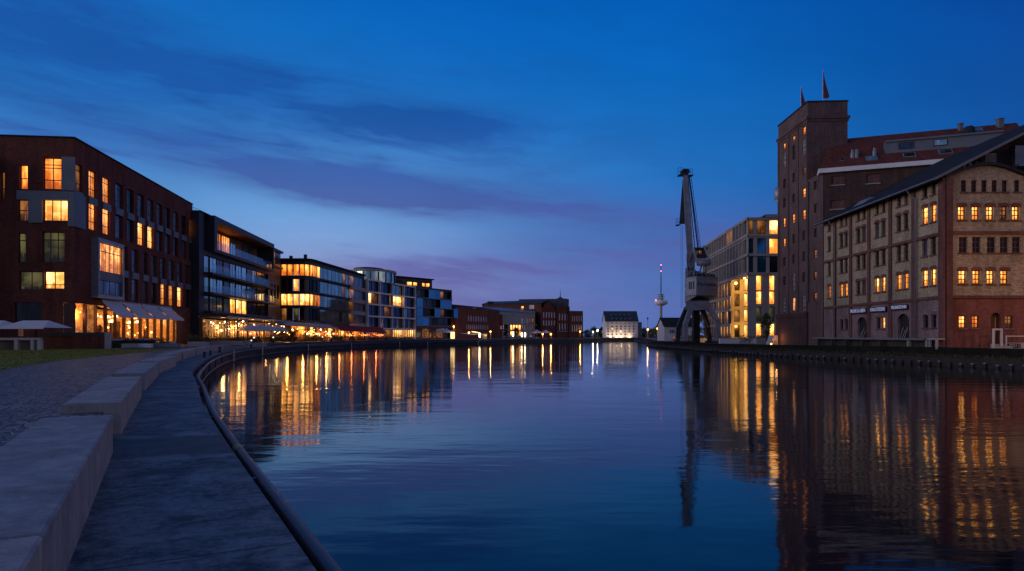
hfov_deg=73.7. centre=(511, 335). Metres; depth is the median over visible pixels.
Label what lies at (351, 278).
window
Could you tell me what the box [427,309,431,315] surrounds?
window
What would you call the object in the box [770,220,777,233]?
window
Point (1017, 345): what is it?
ramp railing
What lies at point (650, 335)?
tree
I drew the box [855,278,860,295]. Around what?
window
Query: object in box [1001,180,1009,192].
window
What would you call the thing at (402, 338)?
hedge
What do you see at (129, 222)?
window
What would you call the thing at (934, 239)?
window
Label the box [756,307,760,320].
window
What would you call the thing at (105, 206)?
window
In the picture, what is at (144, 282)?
window
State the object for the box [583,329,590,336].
tree
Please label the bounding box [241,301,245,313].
window
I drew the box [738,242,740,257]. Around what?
window
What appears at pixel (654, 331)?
tree
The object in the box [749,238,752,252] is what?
window
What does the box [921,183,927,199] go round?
window
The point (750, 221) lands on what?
window
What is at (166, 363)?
seat block
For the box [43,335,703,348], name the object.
ground
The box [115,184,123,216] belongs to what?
window
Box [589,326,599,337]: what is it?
tree
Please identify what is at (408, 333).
window
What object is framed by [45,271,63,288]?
window
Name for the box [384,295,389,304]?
window
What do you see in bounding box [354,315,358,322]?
window
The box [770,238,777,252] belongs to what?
window
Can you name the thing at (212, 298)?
window
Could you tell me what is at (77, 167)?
window
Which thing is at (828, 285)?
window
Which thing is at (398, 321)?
window
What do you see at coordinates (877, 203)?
window
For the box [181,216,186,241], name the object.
window
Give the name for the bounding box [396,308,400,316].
window
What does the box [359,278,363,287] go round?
window
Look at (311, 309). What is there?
window
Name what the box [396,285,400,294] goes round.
window
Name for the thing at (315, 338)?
hedge
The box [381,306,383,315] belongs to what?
window
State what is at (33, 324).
market parasol
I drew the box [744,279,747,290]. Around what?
window
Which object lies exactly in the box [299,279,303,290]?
window
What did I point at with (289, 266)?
window
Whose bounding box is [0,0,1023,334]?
sky
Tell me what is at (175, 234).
window
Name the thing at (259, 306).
window
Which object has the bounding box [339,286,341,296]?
window
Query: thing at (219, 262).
window
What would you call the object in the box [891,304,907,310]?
letter sign
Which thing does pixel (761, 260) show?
window
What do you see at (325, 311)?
window
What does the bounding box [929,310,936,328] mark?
window
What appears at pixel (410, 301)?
window
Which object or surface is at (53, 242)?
window
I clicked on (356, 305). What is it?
window
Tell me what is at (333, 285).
window
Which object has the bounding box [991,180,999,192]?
window
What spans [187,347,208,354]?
seat block
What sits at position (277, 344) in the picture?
retaining wall
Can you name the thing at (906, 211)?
window
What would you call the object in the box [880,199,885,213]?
window
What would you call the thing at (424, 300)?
window
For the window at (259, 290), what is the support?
in the glass apartment house at (232, 266)
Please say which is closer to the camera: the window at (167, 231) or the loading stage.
the loading stage
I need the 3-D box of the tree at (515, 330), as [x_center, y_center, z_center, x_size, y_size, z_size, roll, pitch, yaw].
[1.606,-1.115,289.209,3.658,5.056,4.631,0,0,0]
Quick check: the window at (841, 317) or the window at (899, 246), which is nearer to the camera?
the window at (899, 246)
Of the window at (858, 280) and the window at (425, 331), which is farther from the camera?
the window at (425, 331)
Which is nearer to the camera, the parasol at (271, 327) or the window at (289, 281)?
the parasol at (271, 327)
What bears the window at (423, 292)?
in the blue glass building at (435, 311)
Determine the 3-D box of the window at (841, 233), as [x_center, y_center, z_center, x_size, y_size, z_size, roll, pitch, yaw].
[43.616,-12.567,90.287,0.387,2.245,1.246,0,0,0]
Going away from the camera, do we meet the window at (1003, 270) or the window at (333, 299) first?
the window at (1003, 270)
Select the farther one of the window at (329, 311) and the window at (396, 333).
the window at (396, 333)
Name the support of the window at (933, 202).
in the yellow warehouse at (944, 237)
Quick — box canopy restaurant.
[200,316,293,341]
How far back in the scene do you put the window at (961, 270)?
68.20 m
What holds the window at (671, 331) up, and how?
in the house at (666, 329)
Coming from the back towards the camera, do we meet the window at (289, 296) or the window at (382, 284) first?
the window at (382, 284)
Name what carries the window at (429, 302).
in the blue glass building at (435, 311)
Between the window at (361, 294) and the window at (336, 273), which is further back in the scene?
the window at (361, 294)
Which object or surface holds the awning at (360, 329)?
on the promenade
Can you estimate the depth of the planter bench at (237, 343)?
84.00 m
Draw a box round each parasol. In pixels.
[0,320,70,341]
[237,323,262,330]
[256,324,271,342]
[265,324,278,342]
[274,325,287,330]
[436,328,449,339]
[530,330,542,338]
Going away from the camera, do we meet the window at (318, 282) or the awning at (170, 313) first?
the awning at (170, 313)
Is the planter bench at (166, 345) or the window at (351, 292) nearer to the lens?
the planter bench at (166, 345)
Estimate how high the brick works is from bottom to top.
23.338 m
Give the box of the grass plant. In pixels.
[186,334,206,341]
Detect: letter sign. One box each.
[850,308,865,313]
[870,306,885,312]
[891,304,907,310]
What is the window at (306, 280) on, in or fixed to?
in the corner office at (315, 291)
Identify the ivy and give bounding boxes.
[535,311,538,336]
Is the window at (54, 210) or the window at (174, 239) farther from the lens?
the window at (174, 239)
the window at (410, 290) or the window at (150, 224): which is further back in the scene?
the window at (410, 290)
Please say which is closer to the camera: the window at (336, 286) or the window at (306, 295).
the window at (306, 295)
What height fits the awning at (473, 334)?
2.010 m
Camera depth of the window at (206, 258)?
109.08 m
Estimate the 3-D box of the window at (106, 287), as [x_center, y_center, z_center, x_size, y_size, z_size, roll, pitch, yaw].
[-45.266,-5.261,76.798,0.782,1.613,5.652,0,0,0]
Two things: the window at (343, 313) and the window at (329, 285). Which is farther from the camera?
the window at (343, 313)
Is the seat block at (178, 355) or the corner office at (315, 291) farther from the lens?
the corner office at (315, 291)
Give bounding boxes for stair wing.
[269,248,282,340]
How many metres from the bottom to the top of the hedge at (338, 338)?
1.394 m
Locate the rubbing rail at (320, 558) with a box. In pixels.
[196,341,492,570]
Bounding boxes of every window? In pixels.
[2,172,4,199]
[15,302,40,322]
[19,200,27,220]
[19,233,25,262]
[20,271,41,289]
[21,165,27,188]
[43,232,64,262]
[44,158,60,188]
[44,200,67,220]
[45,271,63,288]
[75,164,83,195]
[89,170,97,206]
[89,204,94,230]
[100,242,120,274]
[100,280,120,296]
[102,177,110,211]
[103,209,107,234]
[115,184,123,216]
[116,214,120,238]
[124,247,128,277]
[124,277,125,299]
[127,189,134,220]
[127,219,131,241]
[132,250,138,279]
[132,279,135,301]
[138,194,144,224]
[138,223,141,244]
[143,253,148,281]
[143,281,145,302]
[148,199,153,228]
[148,227,151,248]
[151,255,157,282]
[152,283,154,303]
[157,204,162,231]
[157,231,160,250]
[160,258,165,284]
[161,284,163,304]
[165,208,170,234]
[165,234,167,253]
[169,260,174,286]
[169,286,171,305]
[173,212,178,238]
[173,237,176,256]
[177,263,182,287]
[177,288,180,306]
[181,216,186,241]
[182,240,184,258]
[185,265,190,289]
[186,289,188,307]
[204,255,208,271]
[204,274,208,291]
[204,295,208,310]
[210,257,215,272]
[210,276,215,292]
[210,296,215,310]
[217,259,222,274]
[217,277,222,293]
[217,297,222,311]
[219,234,220,249]
[221,235,229,253]
[223,261,229,275]
[223,279,229,294]
[223,298,229,312]
[230,238,235,255]
[230,263,234,277]
[230,281,234,295]
[230,299,234,312]
[236,265,240,278]
[236,282,240,296]
[236,300,240,313]
[241,267,245,279]
[241,283,245,297]
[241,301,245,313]
[243,244,247,259]
[247,269,251,281]
[247,285,251,298]
[247,301,251,314]
[249,246,252,261]
[252,270,255,282]
[252,286,255,298]
[252,302,255,314]
[257,272,261,283]
[257,287,261,300]
[257,303,261,315]
[262,273,265,284]
[262,288,265,300]
[262,304,265,315]
[275,252,277,265]
[278,253,280,266]
[281,264,286,275]
[281,279,286,290]
[281,294,286,304]
[281,308,286,319]
[287,264,292,275]
[287,279,292,290]
[287,294,292,304]
[287,308,292,319]
[293,264,298,275]
[293,279,298,290]
[293,294,298,304]
[293,308,298,319]
[299,264,303,275]
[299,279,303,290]
[299,294,303,304]
[299,308,303,319]
[305,264,308,275]
[305,279,308,290]
[305,294,308,305]
[305,308,308,319]
[310,265,312,276]
[310,279,312,291]
[310,294,312,305]
[310,308,312,319]
[317,266,319,277]
[317,281,319,292]
[317,295,319,306]
[317,309,319,320]
[320,267,323,278]
[320,281,323,293]
[320,296,323,306]
[320,309,323,320]
[324,268,327,279]
[324,282,327,293]
[324,296,327,307]
[324,310,327,320]
[328,269,331,280]
[328,283,331,294]
[328,297,331,307]
[328,310,331,321]
[332,271,334,281]
[332,284,334,294]
[332,298,334,307]
[332,311,334,321]
[335,271,338,281]
[335,285,338,295]
[335,298,338,308]
[335,311,338,321]
[339,272,341,282]
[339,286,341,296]
[339,299,341,308]
[339,311,341,321]
[342,273,344,283]
[342,286,344,296]
[342,299,344,309]
[342,312,344,321]
[345,274,348,284]
[345,287,348,297]
[345,300,348,309]
[345,312,348,322]
[349,275,353,285]
[349,289,353,298]
[349,302,353,309]
[349,314,353,322]
[354,277,358,286]
[354,290,358,298]
[354,303,358,310]
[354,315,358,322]
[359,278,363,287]
[359,291,363,299]
[359,304,363,311]
[359,315,363,322]
[369,332,376,337]
[372,282,376,291]
[372,293,376,303]
[372,305,376,315]
[372,317,376,326]
[381,283,383,292]
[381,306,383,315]
[382,329,389,338]
[384,283,389,293]
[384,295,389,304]
[384,307,389,316]
[384,318,389,327]
[390,284,395,293]
[390,296,395,305]
[390,307,395,316]
[390,318,395,327]
[390,330,400,337]
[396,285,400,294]
[396,297,400,305]
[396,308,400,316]
[396,319,400,327]
[405,330,412,337]
[408,287,412,296]
[408,298,412,306]
[408,309,412,317]
[408,319,412,327]
[416,289,420,296]
[416,328,421,337]
[421,290,426,296]
[422,328,428,337]
[423,299,426,306]
[423,308,426,315]
[427,299,431,306]
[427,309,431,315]
[429,328,435,337]
[432,300,437,306]
[432,318,437,324]
[436,328,442,337]
[438,318,443,324]
[444,292,448,298]
[444,310,448,316]
[444,318,448,324]
[669,329,674,333]
[732,262,733,277]
[734,279,739,290]
[734,294,739,306]
[734,310,739,321]
[734,325,739,337]
[735,261,736,276]
[738,225,740,238]
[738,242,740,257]
[738,260,740,275]
[742,258,743,274]
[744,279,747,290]
[744,294,747,305]
[744,310,747,321]
[744,325,747,337]
[749,220,752,233]
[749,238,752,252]
[749,256,752,271]
[756,275,760,290]
[756,291,760,303]
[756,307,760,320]
[756,323,760,336]
[757,220,765,233]
[757,238,765,252]
[757,256,765,271]
[769,275,773,290]
[769,291,773,303]
[769,307,773,320]
[769,323,773,334]
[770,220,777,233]
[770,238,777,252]
[770,256,777,271]
[793,274,794,289]
[803,139,805,154]
[803,272,805,281]
[803,296,805,309]
[827,236,830,251]
[827,262,830,276]
[827,283,830,298]
[830,200,844,209]
[831,176,844,185]
[838,232,842,248]
[838,259,842,273]
[838,281,842,297]
[839,316,843,330]
[843,230,847,247]
[843,258,847,273]
[843,280,847,297]
[843,316,847,330]
[855,209,859,222]
[855,226,860,244]
[855,255,860,270]
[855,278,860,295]
[861,224,865,242]
[861,253,865,269]
[861,277,865,294]
[866,174,880,184]
[873,220,879,238]
[873,250,879,267]
[873,275,879,293]
[874,202,878,215]
[875,314,879,329]
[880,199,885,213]
[880,218,885,237]
[880,249,885,265]
[880,274,885,292]
[880,313,885,329]
[895,193,901,208]
[895,212,901,233]
[895,245,901,262]
[895,271,901,290]
[899,141,913,148]
[902,190,908,205]
[902,210,908,231]
[902,243,908,261]
[902,270,908,289]
[920,204,927,225]
[920,238,927,257]
[920,267,927,287]
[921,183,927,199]
[921,311,928,328]
[929,180,935,196]
[929,201,936,223]
[929,236,936,256]
[929,265,936,286]
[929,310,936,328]
[933,138,946,145]
[957,203,967,221]
[957,267,967,285]
[958,237,969,253]
[958,312,967,329]
[960,180,968,192]
[970,180,978,192]
[971,203,980,221]
[971,237,982,253]
[971,267,982,285]
[971,312,980,329]
[980,180,988,192]
[985,203,995,221]
[985,267,996,285]
[986,237,997,253]
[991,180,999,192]
[999,203,1008,221]
[999,237,1010,253]
[999,267,1009,285]
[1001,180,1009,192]
[1004,312,1014,329]
[1011,203,1021,221]
[1011,237,1022,253]
[1013,180,1021,192]
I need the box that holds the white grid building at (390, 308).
[364,279,415,339]
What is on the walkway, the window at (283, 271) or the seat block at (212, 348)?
the seat block at (212, 348)
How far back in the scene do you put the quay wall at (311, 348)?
144.95 m
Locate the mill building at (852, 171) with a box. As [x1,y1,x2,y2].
[807,118,1019,344]
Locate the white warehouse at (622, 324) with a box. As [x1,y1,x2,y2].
[602,311,641,338]
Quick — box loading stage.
[927,338,944,348]
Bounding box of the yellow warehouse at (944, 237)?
[814,125,1023,347]
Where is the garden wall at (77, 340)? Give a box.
[44,332,110,348]
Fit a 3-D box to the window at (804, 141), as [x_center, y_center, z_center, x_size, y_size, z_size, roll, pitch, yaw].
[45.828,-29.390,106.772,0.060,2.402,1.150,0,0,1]
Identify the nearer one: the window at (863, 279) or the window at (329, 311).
the window at (863, 279)
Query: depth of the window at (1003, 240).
68.21 m
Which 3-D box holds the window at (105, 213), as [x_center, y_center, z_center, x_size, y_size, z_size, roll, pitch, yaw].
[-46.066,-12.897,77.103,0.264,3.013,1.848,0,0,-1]
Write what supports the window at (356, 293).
in the corner office at (315, 291)
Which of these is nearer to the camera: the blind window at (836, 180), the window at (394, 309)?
the blind window at (836, 180)
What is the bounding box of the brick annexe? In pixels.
[499,315,504,337]
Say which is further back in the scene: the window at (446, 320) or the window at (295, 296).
the window at (446, 320)
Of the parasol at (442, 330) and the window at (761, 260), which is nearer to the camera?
the window at (761, 260)
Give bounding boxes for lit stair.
[766,335,777,344]
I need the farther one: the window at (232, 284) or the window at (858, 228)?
the window at (232, 284)
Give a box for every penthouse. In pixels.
[352,267,395,283]
[395,276,433,287]
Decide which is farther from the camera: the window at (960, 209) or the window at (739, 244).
the window at (739, 244)
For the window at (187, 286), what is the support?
in the brick hotel
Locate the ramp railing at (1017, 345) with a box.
[1005,336,1023,348]
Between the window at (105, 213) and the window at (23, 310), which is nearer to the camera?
the window at (23, 310)
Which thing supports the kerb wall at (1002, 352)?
on the bank slope
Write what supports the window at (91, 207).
in the brick hotel
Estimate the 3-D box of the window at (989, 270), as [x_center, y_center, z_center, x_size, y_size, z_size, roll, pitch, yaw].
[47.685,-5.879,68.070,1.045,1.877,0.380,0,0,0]
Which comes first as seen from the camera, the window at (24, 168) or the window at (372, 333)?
the window at (24, 168)
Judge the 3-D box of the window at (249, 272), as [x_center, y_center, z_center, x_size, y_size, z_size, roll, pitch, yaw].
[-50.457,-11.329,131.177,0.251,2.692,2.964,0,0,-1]
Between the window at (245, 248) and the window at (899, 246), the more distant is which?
the window at (245, 248)
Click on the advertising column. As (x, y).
(452, 334)
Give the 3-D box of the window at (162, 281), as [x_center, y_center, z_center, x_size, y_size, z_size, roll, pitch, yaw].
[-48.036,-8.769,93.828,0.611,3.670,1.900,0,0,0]
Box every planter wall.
[719,338,754,343]
[755,338,767,343]
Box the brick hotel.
[0,134,192,347]
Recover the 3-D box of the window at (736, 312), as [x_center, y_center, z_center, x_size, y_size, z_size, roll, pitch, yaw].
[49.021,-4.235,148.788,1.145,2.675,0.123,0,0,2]
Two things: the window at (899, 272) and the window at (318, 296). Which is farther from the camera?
the window at (318, 296)
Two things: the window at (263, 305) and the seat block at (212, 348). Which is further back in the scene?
the window at (263, 305)
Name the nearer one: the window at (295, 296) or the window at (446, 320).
the window at (295, 296)
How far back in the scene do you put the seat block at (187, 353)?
50.97 m
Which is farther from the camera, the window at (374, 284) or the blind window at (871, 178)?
the window at (374, 284)
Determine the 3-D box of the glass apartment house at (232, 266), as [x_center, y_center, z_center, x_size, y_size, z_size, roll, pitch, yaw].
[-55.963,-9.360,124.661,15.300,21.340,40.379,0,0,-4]
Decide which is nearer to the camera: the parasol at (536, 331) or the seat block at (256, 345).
the seat block at (256, 345)
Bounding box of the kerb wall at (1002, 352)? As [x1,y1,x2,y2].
[636,338,1023,357]
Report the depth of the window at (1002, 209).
68.20 m
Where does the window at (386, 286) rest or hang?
in the white grid building at (390, 308)
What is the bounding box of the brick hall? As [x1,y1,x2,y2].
[452,304,498,338]
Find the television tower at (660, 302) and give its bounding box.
[654,284,667,317]
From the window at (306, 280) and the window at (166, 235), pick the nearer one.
the window at (166, 235)
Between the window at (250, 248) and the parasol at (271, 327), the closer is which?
the parasol at (271, 327)
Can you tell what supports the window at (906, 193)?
in the yellow warehouse at (944, 237)
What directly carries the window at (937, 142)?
in the mill building at (852, 171)
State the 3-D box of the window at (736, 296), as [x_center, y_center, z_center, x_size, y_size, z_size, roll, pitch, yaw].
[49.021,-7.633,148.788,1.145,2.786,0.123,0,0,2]
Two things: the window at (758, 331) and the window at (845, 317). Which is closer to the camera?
the window at (845, 317)
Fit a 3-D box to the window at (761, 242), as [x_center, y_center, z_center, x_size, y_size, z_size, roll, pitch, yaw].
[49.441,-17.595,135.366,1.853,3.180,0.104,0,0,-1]
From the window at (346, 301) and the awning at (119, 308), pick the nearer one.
the awning at (119, 308)
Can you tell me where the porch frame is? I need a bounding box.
[991,329,1011,347]
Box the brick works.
[482,292,582,337]
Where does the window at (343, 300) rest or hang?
in the corner office at (315, 291)
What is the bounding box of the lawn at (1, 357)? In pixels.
[0,349,166,369]
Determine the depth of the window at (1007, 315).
68.20 m
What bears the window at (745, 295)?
in the office building at (743, 254)
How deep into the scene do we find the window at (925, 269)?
71.43 m
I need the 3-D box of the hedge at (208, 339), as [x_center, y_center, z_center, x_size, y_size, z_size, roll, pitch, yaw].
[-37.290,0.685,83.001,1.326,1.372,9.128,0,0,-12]
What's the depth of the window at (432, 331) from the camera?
241.07 m
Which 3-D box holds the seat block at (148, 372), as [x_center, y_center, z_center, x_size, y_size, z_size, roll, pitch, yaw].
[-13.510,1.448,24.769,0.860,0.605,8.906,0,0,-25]
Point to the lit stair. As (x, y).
(772, 339)
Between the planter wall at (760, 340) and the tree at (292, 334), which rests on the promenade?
the tree at (292, 334)
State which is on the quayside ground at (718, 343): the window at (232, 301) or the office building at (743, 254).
the office building at (743, 254)
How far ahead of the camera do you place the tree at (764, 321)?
120.69 m
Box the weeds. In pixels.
[648,342,1023,359]
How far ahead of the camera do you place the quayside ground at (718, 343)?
149.46 m
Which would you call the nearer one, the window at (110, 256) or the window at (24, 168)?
the window at (24, 168)
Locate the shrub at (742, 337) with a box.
[739,335,753,343]
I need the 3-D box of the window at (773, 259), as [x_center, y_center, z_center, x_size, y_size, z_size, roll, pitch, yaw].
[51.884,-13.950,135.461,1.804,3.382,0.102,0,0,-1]
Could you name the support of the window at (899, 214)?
in the yellow warehouse at (944, 237)
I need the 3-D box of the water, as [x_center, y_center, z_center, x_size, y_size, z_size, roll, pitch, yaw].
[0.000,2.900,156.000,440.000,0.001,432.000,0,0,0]
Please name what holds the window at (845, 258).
in the yellow warehouse at (944, 237)
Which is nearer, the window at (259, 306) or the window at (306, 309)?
the window at (259, 306)
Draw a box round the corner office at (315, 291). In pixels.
[280,254,365,340]
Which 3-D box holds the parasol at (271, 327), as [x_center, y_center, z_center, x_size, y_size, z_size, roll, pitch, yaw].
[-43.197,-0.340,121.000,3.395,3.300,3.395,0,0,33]
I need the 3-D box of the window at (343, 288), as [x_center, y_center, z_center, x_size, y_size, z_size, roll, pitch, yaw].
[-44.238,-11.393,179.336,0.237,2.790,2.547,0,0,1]
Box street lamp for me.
[488,301,492,338]
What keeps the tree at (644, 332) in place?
on the ground at (493, 338)
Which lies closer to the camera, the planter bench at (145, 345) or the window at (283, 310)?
the planter bench at (145, 345)
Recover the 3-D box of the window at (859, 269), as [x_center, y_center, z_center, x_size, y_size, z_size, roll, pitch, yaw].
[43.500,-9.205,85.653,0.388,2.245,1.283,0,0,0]
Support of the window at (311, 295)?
in the corner office at (315, 291)
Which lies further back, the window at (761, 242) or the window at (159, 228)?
the window at (761, 242)
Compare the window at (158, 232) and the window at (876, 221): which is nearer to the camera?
the window at (876, 221)
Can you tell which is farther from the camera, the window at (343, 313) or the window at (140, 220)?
the window at (343, 313)
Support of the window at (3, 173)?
in the brick hotel
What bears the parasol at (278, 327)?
on the promenade
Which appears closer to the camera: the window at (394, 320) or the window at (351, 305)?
the window at (351, 305)
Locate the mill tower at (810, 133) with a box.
[774,100,849,344]
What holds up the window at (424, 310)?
in the blue glass building at (435, 311)
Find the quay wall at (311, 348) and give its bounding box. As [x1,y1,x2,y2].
[193,338,635,380]
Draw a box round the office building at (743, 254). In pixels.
[703,214,777,340]
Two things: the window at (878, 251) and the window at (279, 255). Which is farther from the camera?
the window at (279, 255)
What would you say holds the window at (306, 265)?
in the corner office at (315, 291)
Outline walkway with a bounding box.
[67,339,562,570]
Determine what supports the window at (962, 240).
in the yellow warehouse at (944, 237)
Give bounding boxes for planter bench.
[121,344,137,347]
[138,344,152,347]
[153,344,180,347]
[187,342,209,346]
[210,341,243,345]
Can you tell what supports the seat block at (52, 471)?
on the walkway
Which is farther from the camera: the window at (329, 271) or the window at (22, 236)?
the window at (329, 271)
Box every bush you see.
[299,333,310,341]
[395,278,403,283]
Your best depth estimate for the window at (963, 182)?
68.21 m
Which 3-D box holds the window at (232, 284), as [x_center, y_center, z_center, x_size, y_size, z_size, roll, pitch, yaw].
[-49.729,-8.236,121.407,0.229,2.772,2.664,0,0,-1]
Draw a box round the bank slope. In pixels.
[634,339,1021,359]
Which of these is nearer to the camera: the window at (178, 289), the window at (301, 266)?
the window at (178, 289)
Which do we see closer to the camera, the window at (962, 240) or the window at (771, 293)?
the window at (962, 240)
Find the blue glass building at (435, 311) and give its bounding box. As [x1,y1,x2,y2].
[416,287,457,338]
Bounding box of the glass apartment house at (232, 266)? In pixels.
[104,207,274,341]
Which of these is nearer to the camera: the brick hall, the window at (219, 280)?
the window at (219, 280)
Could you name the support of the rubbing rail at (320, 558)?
attached to the quay wall at (311, 348)
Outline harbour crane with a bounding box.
[673,168,720,342]
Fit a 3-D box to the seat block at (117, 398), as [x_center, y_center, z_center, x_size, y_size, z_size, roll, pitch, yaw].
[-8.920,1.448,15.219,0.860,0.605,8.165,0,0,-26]
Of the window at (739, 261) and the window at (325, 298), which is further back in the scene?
the window at (325, 298)
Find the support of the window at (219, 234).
in the glass apartment house at (232, 266)
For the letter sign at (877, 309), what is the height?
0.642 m
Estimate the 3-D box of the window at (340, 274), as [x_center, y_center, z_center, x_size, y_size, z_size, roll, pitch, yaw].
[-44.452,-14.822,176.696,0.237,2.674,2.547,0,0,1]
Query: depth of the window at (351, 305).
185.92 m
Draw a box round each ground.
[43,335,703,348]
[644,338,1006,348]
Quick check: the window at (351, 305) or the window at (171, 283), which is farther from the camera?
the window at (351, 305)
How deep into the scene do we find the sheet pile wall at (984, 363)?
74.68 m
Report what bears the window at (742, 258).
in the office building at (743, 254)
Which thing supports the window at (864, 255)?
in the yellow warehouse at (944, 237)
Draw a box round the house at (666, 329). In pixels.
[656,318,691,340]
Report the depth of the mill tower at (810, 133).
109.00 m
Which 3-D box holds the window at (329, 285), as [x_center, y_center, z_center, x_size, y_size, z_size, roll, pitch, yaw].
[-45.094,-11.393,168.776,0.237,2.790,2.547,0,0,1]
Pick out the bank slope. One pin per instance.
(1016, 358)
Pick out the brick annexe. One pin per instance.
(501, 326)
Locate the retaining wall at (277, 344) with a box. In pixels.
[101,338,610,414]
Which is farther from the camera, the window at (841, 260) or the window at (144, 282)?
the window at (841, 260)
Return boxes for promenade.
[0,338,557,447]
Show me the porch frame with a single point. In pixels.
(1000, 345)
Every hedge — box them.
[111,337,168,347]
[194,335,216,341]
[213,336,229,340]
[228,336,246,342]
[244,336,266,342]
[263,336,285,342]
[284,336,307,341]
[308,335,325,341]
[326,335,346,340]
[346,336,363,340]
[366,337,388,340]
[390,337,413,339]
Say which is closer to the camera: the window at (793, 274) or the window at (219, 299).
the window at (793, 274)
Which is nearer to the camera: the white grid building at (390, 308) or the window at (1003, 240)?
the window at (1003, 240)
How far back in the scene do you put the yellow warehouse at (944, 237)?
70.23 m
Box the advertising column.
[450,330,454,339]
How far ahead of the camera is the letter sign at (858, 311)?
85.05 m
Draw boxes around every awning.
[100,299,136,317]
[122,302,154,318]
[140,304,169,319]
[157,306,183,320]
[273,321,338,341]
[331,325,386,337]
[461,333,486,338]
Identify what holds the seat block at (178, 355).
on the walkway
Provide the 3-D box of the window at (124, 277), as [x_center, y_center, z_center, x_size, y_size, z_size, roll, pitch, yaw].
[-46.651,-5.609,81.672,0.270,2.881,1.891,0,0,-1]
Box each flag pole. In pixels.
[801,88,804,105]
[823,71,829,98]
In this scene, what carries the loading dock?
on the quayside ground at (718, 343)
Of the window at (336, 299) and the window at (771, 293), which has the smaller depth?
the window at (771, 293)
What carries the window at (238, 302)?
in the glass apartment house at (232, 266)
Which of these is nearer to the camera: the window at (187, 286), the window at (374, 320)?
the window at (187, 286)
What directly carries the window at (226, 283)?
in the glass apartment house at (232, 266)
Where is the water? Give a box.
[199,341,1023,570]
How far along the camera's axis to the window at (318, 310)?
161.25 m
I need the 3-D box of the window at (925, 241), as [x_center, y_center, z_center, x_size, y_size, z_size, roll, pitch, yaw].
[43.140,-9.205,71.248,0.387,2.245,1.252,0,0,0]
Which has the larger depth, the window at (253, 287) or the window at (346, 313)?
the window at (346, 313)
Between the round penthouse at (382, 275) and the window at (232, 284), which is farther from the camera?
the round penthouse at (382, 275)
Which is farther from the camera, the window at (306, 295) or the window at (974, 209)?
the window at (306, 295)
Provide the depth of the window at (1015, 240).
68.21 m
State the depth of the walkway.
6.89 m
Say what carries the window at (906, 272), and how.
in the yellow warehouse at (944, 237)
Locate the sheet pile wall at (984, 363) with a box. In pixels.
[634,340,1023,369]
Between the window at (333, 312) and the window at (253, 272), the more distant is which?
the window at (333, 312)
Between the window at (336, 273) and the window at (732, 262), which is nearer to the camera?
the window at (732, 262)
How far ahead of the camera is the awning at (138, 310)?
83.18 m
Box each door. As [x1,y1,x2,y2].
[857,316,866,337]
[897,313,909,337]
[990,312,1001,343]
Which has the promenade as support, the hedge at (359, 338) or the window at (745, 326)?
the hedge at (359, 338)
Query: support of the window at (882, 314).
in the yellow warehouse at (944, 237)
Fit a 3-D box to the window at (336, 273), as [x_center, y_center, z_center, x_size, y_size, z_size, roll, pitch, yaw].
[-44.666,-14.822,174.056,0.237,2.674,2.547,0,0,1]
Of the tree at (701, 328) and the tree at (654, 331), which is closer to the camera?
the tree at (701, 328)
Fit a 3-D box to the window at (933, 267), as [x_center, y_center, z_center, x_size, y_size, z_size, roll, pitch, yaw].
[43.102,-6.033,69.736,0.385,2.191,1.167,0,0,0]
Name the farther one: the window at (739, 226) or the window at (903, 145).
the window at (739, 226)
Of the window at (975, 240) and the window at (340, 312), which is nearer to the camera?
the window at (975, 240)
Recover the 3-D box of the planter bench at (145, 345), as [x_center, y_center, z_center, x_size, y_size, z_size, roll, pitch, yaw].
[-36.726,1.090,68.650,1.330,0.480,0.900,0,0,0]
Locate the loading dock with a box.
[812,337,928,346]
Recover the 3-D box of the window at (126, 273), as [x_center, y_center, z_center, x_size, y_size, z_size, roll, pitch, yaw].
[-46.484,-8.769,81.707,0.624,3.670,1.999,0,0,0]
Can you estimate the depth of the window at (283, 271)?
155.19 m
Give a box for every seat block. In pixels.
[0,415,112,570]
[0,536,42,570]
[62,376,141,433]
[113,362,158,390]
[138,356,175,372]
[153,352,181,361]
[170,349,194,358]
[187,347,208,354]
[202,345,223,351]
[224,344,242,349]
[243,343,266,347]
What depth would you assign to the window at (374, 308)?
204.04 m
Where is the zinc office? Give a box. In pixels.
[479,307,539,337]
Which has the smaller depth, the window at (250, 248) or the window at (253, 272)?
the window at (253, 272)
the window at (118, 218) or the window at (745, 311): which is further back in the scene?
the window at (745, 311)
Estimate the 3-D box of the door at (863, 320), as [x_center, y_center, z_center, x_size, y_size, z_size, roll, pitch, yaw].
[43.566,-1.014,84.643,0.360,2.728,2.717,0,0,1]
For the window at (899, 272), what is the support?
in the yellow warehouse at (944, 237)
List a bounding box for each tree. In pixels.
[290,327,298,341]
[503,324,508,337]
[513,327,519,335]
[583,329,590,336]
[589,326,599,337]
[598,329,602,337]
[642,327,646,336]
[645,328,655,336]
[650,327,656,336]
[700,314,705,337]
[759,313,771,341]

